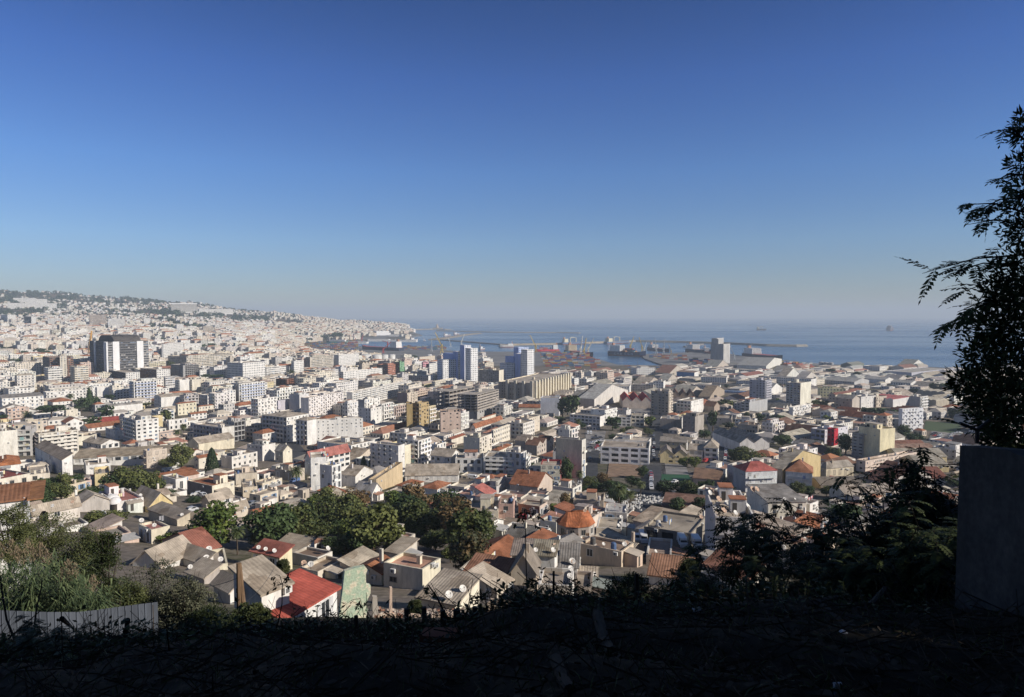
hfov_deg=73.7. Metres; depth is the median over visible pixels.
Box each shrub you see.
[13,614,50,652]
[13,625,72,661]
[39,621,94,652]
[662,568,706,598]
[677,515,784,596]
[679,564,726,596]
[695,497,802,593]
[731,512,819,594]
[740,555,796,595]
[758,542,834,596]
[778,513,849,592]
[792,558,855,594]
[799,512,858,590]
[815,494,920,598]
[817,548,870,598]
[818,467,957,601]
[818,517,895,591]
[822,537,913,598]
[844,445,958,599]
[850,518,955,602]
[876,499,957,602]
[878,458,958,598]
[879,470,957,593]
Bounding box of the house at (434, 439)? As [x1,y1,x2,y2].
[431,436,442,443]
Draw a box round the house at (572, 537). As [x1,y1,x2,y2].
[549,533,583,561]
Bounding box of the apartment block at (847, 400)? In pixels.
[835,394,859,408]
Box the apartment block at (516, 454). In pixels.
[508,445,527,473]
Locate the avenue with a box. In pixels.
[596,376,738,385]
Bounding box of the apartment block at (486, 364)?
[478,361,493,367]
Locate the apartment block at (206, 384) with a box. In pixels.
[203,378,239,387]
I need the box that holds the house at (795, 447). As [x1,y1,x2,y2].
[782,446,809,451]
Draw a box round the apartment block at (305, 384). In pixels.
[298,381,312,386]
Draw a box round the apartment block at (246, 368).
[227,361,264,377]
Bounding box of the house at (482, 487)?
[474,482,496,499]
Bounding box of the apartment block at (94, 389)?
[92,385,101,395]
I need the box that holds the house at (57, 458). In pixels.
[34,440,72,474]
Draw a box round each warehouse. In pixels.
[82,436,119,448]
[101,401,142,411]
[187,432,234,450]
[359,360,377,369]
[368,462,402,489]
[379,421,405,428]
[418,355,434,359]
[446,433,465,443]
[470,415,502,431]
[480,413,495,419]
[515,434,533,449]
[525,435,554,455]
[537,428,556,435]
[544,369,566,372]
[553,389,573,395]
[556,372,574,375]
[563,369,587,371]
[572,389,586,396]
[575,370,595,375]
[578,384,627,406]
[582,378,613,384]
[592,367,612,370]
[597,372,622,380]
[611,369,628,373]
[613,384,630,392]
[617,407,630,416]
[620,391,650,408]
[631,381,648,388]
[634,376,657,382]
[640,387,657,399]
[644,510,704,545]
[655,365,682,374]
[659,373,676,383]
[661,492,704,510]
[671,381,698,384]
[672,388,694,397]
[673,385,701,396]
[675,435,694,444]
[677,370,698,376]
[683,367,698,370]
[692,467,722,483]
[698,385,724,398]
[699,372,727,375]
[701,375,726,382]
[704,401,719,411]
[705,359,728,366]
[706,397,722,400]
[707,366,732,371]
[713,427,768,451]
[715,414,731,424]
[720,408,740,413]
[723,391,748,399]
[724,390,745,392]
[727,384,748,390]
[735,371,763,377]
[737,357,781,368]
[737,378,753,383]
[764,375,816,385]
[767,396,785,401]
[767,401,791,409]
[767,412,794,419]
[771,383,782,393]
[771,448,821,483]
[773,365,796,370]
[777,368,799,376]
[777,428,810,440]
[779,417,795,426]
[784,423,819,431]
[792,438,824,444]
[796,371,819,377]
[807,442,827,454]
[811,386,817,393]
[811,404,830,407]
[812,406,837,415]
[821,456,855,469]
[822,384,848,389]
[825,372,850,376]
[825,376,868,384]
[835,384,853,387]
[837,406,859,410]
[838,410,877,420]
[841,361,863,366]
[846,370,882,374]
[846,388,870,392]
[864,376,892,382]
[865,460,931,494]
[871,387,912,395]
[879,393,908,406]
[884,410,898,413]
[885,367,953,375]
[885,374,906,379]
[886,448,947,461]
[890,379,916,385]
[890,405,924,409]
[891,364,916,369]
[895,431,905,439]
[895,440,923,443]
[895,443,932,447]
[898,359,923,364]
[901,455,949,471]
[912,371,939,375]
[914,381,935,388]
[917,388,952,394]
[922,440,941,445]
[922,466,947,484]
[923,377,947,382]
[924,379,944,383]
[928,396,948,406]
[931,394,946,396]
[932,372,960,377]
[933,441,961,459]
[952,433,989,444]
[954,413,970,424]
[969,418,976,432]
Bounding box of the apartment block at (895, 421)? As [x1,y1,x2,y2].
[892,414,898,427]
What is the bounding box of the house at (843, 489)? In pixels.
[828,482,892,499]
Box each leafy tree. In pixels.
[9,358,20,361]
[29,489,57,502]
[33,348,46,351]
[35,478,57,488]
[47,476,60,482]
[47,481,76,498]
[53,472,79,484]
[72,397,87,411]
[78,485,101,493]
[82,396,100,402]
[82,416,101,423]
[82,509,129,522]
[97,404,113,415]
[98,469,125,487]
[104,394,113,399]
[111,464,152,491]
[138,470,165,489]
[154,530,178,541]
[158,409,171,420]
[158,457,176,466]
[166,442,194,466]
[184,499,240,543]
[185,496,201,502]
[240,501,298,541]
[281,501,322,534]
[306,493,325,504]
[307,519,333,537]
[312,494,338,527]
[314,485,337,500]
[321,536,336,546]
[327,519,341,535]
[328,534,350,555]
[331,332,343,335]
[332,502,366,522]
[333,518,355,536]
[334,490,362,507]
[341,487,371,506]
[344,528,375,552]
[345,502,405,551]
[367,502,397,521]
[384,490,401,505]
[390,491,427,519]
[393,497,430,532]
[402,481,433,509]
[402,508,442,534]
[418,528,447,549]
[430,489,465,508]
[432,494,456,509]
[434,501,461,521]
[435,495,474,529]
[439,507,494,546]
[440,545,454,562]
[448,529,491,568]
[474,509,497,539]
[549,503,556,511]
[556,417,565,422]
[557,397,569,416]
[557,492,572,503]
[559,456,574,480]
[563,395,580,413]
[582,476,598,485]
[589,481,604,492]
[596,472,611,483]
[601,480,621,492]
[605,416,620,429]
[606,487,613,499]
[610,486,626,502]
[624,475,640,486]
[635,465,648,477]
[643,427,653,433]
[644,416,655,426]
[655,479,677,493]
[669,497,685,510]
[672,380,686,384]
[674,479,694,492]
[678,457,688,466]
[681,480,697,493]
[685,483,699,492]
[688,456,701,467]
[691,497,704,506]
[698,429,710,438]
[698,480,705,486]
[705,479,714,485]
[707,410,717,430]
[716,399,735,405]
[722,422,733,427]
[728,447,737,460]
[732,446,766,460]
[755,413,766,421]
[770,415,785,417]
[772,434,791,446]
[789,481,806,493]
[804,486,815,494]
[811,399,828,404]
[818,485,828,496]
[821,498,845,504]
[823,503,864,520]
[824,447,841,456]
[835,432,851,454]
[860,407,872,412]
[868,408,888,413]
[895,424,911,436]
[906,432,925,439]
[929,382,946,388]
[945,479,958,487]
[948,408,967,418]
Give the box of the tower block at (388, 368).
[377,363,395,374]
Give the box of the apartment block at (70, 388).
[48,385,92,393]
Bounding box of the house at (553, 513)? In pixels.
[539,511,562,518]
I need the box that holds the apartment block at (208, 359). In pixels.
[168,353,232,366]
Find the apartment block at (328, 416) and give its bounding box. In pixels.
[317,414,340,418]
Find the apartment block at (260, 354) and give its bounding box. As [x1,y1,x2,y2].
[243,351,264,357]
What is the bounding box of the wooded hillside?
[0,289,390,346]
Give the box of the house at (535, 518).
[529,512,547,520]
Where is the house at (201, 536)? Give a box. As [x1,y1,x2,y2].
[159,526,221,548]
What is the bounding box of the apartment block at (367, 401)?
[358,396,379,416]
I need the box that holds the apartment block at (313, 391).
[306,390,325,395]
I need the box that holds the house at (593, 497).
[573,489,613,507]
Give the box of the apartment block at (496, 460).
[484,444,530,473]
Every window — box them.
[78,484,84,489]
[139,528,143,539]
[145,532,150,542]
[267,557,276,565]
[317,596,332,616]
[389,576,396,582]
[586,548,592,556]
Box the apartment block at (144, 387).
[128,378,156,399]
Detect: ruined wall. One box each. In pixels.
[338,564,370,617]
[372,595,377,617]
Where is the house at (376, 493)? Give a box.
[354,480,383,500]
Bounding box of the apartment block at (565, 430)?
[558,424,578,437]
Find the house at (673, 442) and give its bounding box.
[660,436,687,449]
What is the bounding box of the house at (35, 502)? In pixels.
[30,500,42,504]
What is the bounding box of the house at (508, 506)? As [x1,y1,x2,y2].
[499,495,514,520]
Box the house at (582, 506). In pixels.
[571,503,601,526]
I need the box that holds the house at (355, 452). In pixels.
[350,447,369,464]
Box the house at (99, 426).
[82,420,119,431]
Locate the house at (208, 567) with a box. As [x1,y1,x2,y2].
[183,557,222,583]
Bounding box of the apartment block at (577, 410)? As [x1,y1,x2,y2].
[563,405,582,414]
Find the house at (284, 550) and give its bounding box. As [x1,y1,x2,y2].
[248,538,294,568]
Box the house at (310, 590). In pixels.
[246,568,341,617]
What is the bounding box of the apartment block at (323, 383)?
[312,380,339,386]
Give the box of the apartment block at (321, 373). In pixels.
[308,370,330,376]
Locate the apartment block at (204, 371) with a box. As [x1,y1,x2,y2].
[199,369,209,376]
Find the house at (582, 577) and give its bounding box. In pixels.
[574,571,610,593]
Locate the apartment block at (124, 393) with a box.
[112,387,129,399]
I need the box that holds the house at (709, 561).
[702,547,761,590]
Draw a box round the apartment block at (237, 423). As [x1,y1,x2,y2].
[223,416,244,440]
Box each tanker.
[702,344,710,353]
[742,345,782,358]
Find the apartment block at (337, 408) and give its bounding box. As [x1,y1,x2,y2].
[333,402,341,415]
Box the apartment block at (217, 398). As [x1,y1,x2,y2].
[208,390,229,408]
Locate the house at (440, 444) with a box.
[431,441,445,449]
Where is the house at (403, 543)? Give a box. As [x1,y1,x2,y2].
[384,535,422,557]
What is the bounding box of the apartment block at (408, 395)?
[397,389,417,403]
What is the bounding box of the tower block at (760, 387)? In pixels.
[749,377,771,399]
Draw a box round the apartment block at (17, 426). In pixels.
[10,422,33,429]
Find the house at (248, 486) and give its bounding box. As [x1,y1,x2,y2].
[241,478,257,497]
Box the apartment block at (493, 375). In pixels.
[478,368,503,382]
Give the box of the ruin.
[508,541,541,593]
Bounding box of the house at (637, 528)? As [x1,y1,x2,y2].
[634,519,650,532]
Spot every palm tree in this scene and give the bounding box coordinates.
[20,411,33,419]
[66,393,73,398]
[173,429,180,435]
[178,424,187,433]
[228,525,245,554]
[245,531,258,545]
[288,465,303,480]
[513,509,543,591]
[574,470,584,482]
[611,483,626,503]
[624,489,636,506]
[636,480,645,495]
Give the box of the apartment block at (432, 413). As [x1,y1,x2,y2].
[429,405,436,422]
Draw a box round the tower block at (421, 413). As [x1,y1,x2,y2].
[412,401,428,426]
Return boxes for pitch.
[661,464,688,474]
[661,474,690,480]
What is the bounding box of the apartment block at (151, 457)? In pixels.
[141,447,166,467]
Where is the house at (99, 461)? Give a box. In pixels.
[84,455,110,473]
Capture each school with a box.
[72,444,179,465]
[317,436,373,449]
[518,404,539,411]
[570,413,604,426]
[617,415,630,426]
[631,413,644,426]
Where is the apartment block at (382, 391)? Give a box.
[347,380,410,400]
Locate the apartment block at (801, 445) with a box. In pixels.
[779,442,817,453]
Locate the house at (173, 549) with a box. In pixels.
[129,534,191,568]
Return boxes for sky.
[0,0,1023,317]
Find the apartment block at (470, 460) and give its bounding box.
[455,450,483,472]
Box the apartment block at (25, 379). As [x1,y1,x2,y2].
[15,373,34,389]
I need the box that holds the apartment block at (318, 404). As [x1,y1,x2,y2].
[301,391,342,415]
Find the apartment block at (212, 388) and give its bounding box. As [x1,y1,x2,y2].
[206,385,229,393]
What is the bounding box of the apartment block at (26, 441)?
[17,423,36,455]
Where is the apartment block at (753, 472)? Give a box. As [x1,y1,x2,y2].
[733,458,776,491]
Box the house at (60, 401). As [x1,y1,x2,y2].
[47,397,72,405]
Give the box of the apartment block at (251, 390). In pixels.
[238,381,264,400]
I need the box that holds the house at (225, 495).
[200,489,234,507]
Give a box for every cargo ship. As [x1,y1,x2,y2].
[362,338,403,350]
[500,341,513,346]
[535,343,558,351]
[561,336,584,344]
[564,343,592,356]
[604,336,628,343]
[608,343,645,356]
[647,341,669,351]
[685,342,710,352]
[886,325,893,330]
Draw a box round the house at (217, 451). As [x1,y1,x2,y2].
[185,449,228,465]
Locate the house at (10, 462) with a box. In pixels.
[0,454,20,471]
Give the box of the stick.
[703,645,717,670]
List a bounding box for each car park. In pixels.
[585,431,605,452]
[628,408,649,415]
[928,431,959,440]
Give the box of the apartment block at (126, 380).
[110,378,132,384]
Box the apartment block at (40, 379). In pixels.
[36,377,44,381]
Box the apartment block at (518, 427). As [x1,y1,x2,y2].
[507,419,534,437]
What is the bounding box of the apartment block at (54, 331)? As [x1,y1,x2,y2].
[50,330,59,334]
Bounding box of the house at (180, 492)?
[164,484,186,495]
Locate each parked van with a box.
[289,476,299,482]
[468,474,477,478]
[639,529,647,542]
[677,532,687,546]
[690,533,701,548]
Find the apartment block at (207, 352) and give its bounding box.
[194,351,214,353]
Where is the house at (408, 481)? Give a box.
[396,479,424,486]
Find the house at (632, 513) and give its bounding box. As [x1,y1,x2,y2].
[602,502,639,517]
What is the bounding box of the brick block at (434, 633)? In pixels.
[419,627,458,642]
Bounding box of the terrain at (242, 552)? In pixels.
[0,292,1023,696]
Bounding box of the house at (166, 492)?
[156,483,171,498]
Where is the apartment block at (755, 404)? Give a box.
[741,398,767,411]
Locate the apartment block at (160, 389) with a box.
[157,386,168,393]
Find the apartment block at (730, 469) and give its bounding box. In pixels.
[727,460,746,481]
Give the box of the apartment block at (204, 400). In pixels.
[199,394,208,404]
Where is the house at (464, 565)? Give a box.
[459,550,495,570]
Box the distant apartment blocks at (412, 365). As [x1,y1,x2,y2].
[0,347,1021,411]
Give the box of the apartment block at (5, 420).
[0,418,12,422]
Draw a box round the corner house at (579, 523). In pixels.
[556,510,594,536]
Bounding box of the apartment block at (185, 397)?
[179,393,198,405]
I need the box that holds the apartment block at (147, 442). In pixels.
[126,439,156,446]
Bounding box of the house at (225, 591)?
[209,570,233,603]
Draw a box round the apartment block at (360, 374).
[339,367,381,378]
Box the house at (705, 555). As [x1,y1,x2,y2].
[699,549,712,572]
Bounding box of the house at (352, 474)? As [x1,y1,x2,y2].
[341,464,372,485]
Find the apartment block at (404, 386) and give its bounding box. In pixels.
[398,382,421,391]
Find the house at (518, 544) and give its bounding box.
[510,538,534,557]
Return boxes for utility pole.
[236,562,245,605]
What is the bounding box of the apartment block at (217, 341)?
[214,338,221,345]
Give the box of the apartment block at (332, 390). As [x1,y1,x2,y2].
[311,389,343,399]
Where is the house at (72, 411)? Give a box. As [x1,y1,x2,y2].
[64,407,77,416]
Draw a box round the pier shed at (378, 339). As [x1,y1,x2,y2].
[368,339,389,340]
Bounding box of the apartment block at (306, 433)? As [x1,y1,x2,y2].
[295,416,316,444]
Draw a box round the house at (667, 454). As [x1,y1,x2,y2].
[658,444,687,463]
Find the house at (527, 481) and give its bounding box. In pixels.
[509,469,552,492]
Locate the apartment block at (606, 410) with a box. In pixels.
[591,405,617,422]
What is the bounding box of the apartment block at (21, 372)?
[10,370,35,382]
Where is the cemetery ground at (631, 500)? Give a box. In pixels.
[606,494,638,510]
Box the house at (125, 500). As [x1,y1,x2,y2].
[99,482,143,512]
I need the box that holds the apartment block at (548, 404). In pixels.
[540,395,560,415]
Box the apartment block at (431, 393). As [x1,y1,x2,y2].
[428,388,442,400]
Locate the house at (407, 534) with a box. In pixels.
[376,523,414,551]
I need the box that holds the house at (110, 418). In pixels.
[97,416,118,421]
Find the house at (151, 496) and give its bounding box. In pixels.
[135,485,173,511]
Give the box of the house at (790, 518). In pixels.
[783,513,824,528]
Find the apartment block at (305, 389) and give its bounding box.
[300,387,319,391]
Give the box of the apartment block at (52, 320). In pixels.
[48,318,60,323]
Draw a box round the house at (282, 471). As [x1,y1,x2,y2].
[275,462,304,480]
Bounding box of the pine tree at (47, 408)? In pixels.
[35,405,66,416]
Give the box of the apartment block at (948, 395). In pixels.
[943,394,962,403]
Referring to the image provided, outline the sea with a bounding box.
[332,318,1023,367]
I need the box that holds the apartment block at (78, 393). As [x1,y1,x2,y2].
[43,389,85,399]
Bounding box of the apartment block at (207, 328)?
[202,326,212,331]
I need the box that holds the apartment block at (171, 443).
[157,441,186,448]
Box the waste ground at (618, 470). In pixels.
[607,463,638,476]
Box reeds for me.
[0,538,125,611]
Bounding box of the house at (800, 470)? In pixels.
[785,458,812,487]
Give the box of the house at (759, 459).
[747,457,771,464]
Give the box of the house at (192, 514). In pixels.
[190,504,207,520]
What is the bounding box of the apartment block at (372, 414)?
[359,404,381,423]
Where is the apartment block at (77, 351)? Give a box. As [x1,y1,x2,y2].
[62,350,81,353]
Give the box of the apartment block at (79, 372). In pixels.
[70,364,88,381]
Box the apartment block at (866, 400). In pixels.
[857,393,875,407]
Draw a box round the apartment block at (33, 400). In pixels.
[0,392,43,410]
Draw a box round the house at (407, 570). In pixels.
[384,552,440,589]
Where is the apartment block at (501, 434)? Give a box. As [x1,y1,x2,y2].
[491,424,509,443]
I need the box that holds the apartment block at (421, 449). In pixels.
[399,434,431,463]
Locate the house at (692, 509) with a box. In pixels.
[680,504,703,514]
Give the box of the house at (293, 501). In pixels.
[279,497,308,507]
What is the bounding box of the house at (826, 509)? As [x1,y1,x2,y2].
[822,498,842,516]
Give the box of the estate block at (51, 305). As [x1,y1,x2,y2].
[44,303,56,308]
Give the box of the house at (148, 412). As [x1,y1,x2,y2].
[119,411,151,418]
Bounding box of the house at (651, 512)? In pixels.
[631,505,680,526]
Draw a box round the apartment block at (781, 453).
[779,447,787,457]
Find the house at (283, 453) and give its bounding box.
[274,443,292,462]
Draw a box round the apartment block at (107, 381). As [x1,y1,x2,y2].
[94,379,122,382]
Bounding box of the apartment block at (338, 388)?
[323,385,345,399]
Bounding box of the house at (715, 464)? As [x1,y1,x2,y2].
[706,460,730,476]
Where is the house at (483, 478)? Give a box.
[469,474,490,483]
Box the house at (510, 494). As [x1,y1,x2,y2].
[501,493,519,500]
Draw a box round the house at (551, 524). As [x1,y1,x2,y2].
[540,512,559,533]
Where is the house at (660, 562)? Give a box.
[646,553,700,585]
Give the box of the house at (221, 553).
[212,548,227,569]
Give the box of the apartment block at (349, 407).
[342,399,357,416]
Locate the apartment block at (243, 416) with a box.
[226,414,253,419]
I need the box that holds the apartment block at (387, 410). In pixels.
[380,402,393,420]
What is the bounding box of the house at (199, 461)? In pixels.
[194,450,217,468]
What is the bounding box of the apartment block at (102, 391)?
[95,386,109,397]
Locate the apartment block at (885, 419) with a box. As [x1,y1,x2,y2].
[876,413,892,426]
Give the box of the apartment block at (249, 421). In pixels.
[241,417,260,425]
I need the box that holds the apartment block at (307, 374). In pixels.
[295,373,319,377]
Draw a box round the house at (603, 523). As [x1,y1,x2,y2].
[596,517,635,537]
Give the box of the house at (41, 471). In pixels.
[28,464,49,480]
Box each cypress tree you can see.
[204,447,219,471]
[361,456,366,465]
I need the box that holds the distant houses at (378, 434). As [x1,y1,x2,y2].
[0,352,1008,513]
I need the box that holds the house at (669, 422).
[660,415,682,429]
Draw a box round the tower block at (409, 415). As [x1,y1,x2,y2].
[406,402,412,428]
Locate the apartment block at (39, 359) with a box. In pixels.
[34,357,42,361]
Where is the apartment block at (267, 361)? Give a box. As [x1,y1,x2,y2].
[260,358,291,363]
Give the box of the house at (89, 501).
[76,489,110,511]
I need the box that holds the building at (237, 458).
[221,449,257,468]
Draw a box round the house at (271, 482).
[256,476,281,490]
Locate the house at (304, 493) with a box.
[286,487,316,501]
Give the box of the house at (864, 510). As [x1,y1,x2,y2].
[842,504,871,521]
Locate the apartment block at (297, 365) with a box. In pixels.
[291,360,303,371]
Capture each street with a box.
[552,483,674,492]
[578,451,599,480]
[634,415,665,517]
[644,545,704,555]
[704,414,729,462]
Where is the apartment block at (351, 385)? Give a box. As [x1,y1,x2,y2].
[328,379,357,391]
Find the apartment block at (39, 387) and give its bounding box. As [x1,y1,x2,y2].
[36,382,51,392]
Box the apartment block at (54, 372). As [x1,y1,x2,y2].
[44,365,62,381]
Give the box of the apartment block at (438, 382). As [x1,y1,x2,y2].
[432,378,452,385]
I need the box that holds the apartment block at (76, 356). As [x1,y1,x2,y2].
[68,355,82,357]
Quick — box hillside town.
[0,290,415,358]
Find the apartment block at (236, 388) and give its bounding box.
[235,382,250,399]
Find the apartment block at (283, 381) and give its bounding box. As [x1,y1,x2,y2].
[276,378,293,385]
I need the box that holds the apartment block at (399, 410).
[393,404,405,416]
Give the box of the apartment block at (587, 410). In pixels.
[580,405,600,413]
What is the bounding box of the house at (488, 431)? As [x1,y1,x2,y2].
[482,427,497,432]
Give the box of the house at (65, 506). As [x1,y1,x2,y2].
[30,496,81,520]
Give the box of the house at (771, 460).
[762,457,777,462]
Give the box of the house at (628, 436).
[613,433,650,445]
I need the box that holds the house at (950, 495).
[939,490,957,498]
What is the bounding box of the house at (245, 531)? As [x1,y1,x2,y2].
[239,514,278,538]
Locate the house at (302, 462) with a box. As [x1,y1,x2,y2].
[294,460,304,467]
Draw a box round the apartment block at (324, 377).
[316,375,338,381]
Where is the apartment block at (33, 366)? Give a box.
[13,361,41,374]
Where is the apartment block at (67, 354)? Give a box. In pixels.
[62,353,83,355]
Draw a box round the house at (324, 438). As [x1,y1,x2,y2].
[314,436,334,448]
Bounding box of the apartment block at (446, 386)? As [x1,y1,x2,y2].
[435,385,452,389]
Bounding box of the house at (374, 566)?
[360,548,389,584]
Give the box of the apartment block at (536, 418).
[516,414,539,431]
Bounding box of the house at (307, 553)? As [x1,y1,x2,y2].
[292,546,331,565]
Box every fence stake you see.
[354,615,358,636]
[385,618,388,633]
[404,608,409,635]
[421,606,426,628]
[440,609,445,626]
[453,608,460,619]
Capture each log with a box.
[59,616,75,630]
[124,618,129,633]
[550,653,575,696]
[592,610,617,657]
[867,586,887,607]
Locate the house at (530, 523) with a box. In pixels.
[505,520,550,532]
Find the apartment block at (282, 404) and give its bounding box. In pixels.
[277,399,288,409]
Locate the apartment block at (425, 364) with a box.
[422,361,428,367]
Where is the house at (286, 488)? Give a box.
[276,484,297,493]
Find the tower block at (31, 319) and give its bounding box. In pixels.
[24,316,35,322]
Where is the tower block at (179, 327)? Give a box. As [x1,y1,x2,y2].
[176,324,183,330]
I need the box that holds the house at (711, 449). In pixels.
[703,438,718,461]
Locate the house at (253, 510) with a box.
[248,502,283,513]
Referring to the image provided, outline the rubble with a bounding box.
[374,607,468,617]
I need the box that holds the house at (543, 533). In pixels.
[526,528,558,538]
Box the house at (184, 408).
[175,401,196,414]
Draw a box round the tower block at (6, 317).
[1,315,15,321]
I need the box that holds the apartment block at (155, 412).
[151,407,174,420]
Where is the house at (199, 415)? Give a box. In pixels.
[188,411,206,419]
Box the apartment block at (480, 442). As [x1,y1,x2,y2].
[463,432,492,452]
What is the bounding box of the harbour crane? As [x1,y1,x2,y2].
[435,333,443,352]
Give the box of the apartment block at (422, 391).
[413,387,431,399]
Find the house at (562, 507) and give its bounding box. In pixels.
[553,501,574,513]
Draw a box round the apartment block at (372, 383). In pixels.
[363,379,390,388]
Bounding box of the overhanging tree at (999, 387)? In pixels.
[893,104,1023,480]
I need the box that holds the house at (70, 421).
[61,416,82,430]
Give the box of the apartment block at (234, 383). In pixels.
[231,381,257,389]
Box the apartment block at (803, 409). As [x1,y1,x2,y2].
[789,403,811,415]
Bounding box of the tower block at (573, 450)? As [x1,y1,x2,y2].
[556,436,586,478]
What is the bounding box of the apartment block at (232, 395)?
[215,388,235,402]
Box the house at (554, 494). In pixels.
[547,489,570,502]
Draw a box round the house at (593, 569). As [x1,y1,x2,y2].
[578,565,598,576]
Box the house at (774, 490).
[746,483,807,517]
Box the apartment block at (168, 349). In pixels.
[162,342,183,356]
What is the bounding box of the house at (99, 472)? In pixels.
[93,466,109,487]
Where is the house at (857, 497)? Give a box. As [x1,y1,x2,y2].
[847,493,865,504]
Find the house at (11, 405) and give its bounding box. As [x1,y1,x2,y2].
[0,403,36,413]
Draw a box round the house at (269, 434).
[253,428,276,441]
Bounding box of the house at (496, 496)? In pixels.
[494,494,501,499]
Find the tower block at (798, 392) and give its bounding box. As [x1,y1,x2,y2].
[786,379,810,405]
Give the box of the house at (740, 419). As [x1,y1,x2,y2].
[735,416,755,425]
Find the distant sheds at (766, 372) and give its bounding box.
[534,363,963,393]
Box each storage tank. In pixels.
[361,354,371,357]
[372,354,381,358]
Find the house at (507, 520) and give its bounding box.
[503,513,539,525]
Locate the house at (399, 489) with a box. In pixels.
[385,483,424,502]
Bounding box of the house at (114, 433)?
[105,427,122,439]
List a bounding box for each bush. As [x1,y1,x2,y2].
[0,497,38,571]
[2,511,81,570]
[49,520,125,579]
[82,580,157,610]
[85,531,130,596]
[111,555,185,624]
[156,574,218,633]
[177,602,244,631]
[223,601,271,628]
[275,558,290,573]
[406,599,422,614]
[602,567,651,600]
[643,578,685,600]
[677,558,701,584]
[833,535,917,601]
[842,485,954,591]
[904,486,957,596]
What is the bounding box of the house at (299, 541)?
[278,532,316,551]
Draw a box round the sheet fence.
[0,602,157,638]
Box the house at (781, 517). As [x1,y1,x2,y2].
[780,516,812,537]
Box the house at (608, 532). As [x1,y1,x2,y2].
[594,527,630,540]
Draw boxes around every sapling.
[0,575,13,639]
[34,578,41,623]
[266,573,290,626]
[341,598,367,624]
[417,584,447,618]
[469,588,484,614]
[512,577,545,595]
[552,571,554,594]
[634,573,638,599]
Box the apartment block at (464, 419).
[458,408,468,429]
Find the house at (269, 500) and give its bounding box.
[248,496,276,509]
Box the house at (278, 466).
[271,463,300,468]
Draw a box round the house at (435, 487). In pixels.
[421,480,450,493]
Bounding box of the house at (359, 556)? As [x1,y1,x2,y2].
[337,546,378,568]
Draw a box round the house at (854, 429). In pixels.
[848,426,858,437]
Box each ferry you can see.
[326,337,347,342]
[373,330,390,335]
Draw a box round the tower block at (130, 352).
[89,334,148,372]
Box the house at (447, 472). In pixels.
[404,462,459,481]
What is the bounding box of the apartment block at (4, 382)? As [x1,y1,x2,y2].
[0,379,9,394]
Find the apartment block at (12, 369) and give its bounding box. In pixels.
[0,366,17,371]
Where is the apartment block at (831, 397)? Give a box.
[828,389,858,401]
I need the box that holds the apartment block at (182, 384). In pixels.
[175,378,189,390]
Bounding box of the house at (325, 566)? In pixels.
[299,555,344,578]
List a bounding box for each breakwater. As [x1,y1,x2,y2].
[428,333,481,339]
[436,330,579,332]
[440,339,503,344]
[498,341,603,346]
[604,340,807,346]
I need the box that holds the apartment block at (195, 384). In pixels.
[189,377,200,391]
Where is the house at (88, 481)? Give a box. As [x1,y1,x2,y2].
[81,477,91,486]
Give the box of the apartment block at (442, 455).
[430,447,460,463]
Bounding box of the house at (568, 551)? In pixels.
[558,542,580,578]
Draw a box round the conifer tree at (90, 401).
[83,387,93,410]
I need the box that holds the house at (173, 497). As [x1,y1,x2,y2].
[155,489,176,501]
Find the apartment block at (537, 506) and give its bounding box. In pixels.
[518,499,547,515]
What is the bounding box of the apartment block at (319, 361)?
[306,354,333,367]
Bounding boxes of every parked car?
[185,506,198,510]
[190,491,201,495]
[197,492,206,496]
[248,500,258,506]
[635,533,639,541]
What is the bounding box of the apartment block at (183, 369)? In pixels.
[171,363,198,376]
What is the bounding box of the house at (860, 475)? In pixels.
[859,468,874,478]
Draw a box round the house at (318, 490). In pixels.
[316,485,346,492]
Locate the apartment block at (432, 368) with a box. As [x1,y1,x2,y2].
[429,363,436,373]
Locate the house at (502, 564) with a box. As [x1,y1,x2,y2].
[462,552,515,575]
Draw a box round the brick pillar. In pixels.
[389,586,391,613]
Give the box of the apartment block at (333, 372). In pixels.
[324,370,335,375]
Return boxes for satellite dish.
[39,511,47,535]
[307,561,313,566]
[445,590,452,597]
[459,585,465,591]
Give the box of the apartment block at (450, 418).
[440,407,460,431]
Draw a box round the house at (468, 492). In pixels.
[457,484,478,498]
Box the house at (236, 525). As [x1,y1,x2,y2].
[196,519,243,538]
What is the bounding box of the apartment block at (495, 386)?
[489,384,497,395]
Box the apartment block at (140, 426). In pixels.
[122,413,158,441]
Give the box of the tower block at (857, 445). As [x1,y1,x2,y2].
[851,431,864,458]
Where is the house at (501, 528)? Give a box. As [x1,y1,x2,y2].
[487,517,509,538]
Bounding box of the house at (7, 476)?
[0,468,29,484]
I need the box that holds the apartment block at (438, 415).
[436,408,446,418]
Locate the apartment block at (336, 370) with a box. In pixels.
[321,368,337,375]
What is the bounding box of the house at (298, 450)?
[281,441,305,457]
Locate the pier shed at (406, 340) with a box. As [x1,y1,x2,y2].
[389,340,417,341]
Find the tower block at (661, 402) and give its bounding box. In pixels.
[651,388,672,414]
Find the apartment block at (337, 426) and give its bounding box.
[316,416,362,439]
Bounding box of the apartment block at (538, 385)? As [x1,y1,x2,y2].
[498,372,570,399]
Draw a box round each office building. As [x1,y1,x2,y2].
[43,355,72,375]
[60,354,66,376]
[109,369,139,378]
[140,367,169,377]
[149,361,165,366]
[265,365,285,375]
[541,459,561,480]
[569,385,584,391]
[601,439,649,464]
[631,365,654,374]
[632,382,653,390]
[653,379,664,388]
[693,384,720,389]
[724,368,762,371]
[738,420,758,433]
[811,424,847,445]
[818,385,845,396]
[821,420,852,428]
[856,451,916,471]
[863,365,885,370]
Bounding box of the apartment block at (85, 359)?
[80,356,89,360]
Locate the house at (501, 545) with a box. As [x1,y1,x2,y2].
[483,534,513,557]
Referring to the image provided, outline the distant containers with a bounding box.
[304,340,813,367]
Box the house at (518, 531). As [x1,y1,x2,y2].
[504,522,549,537]

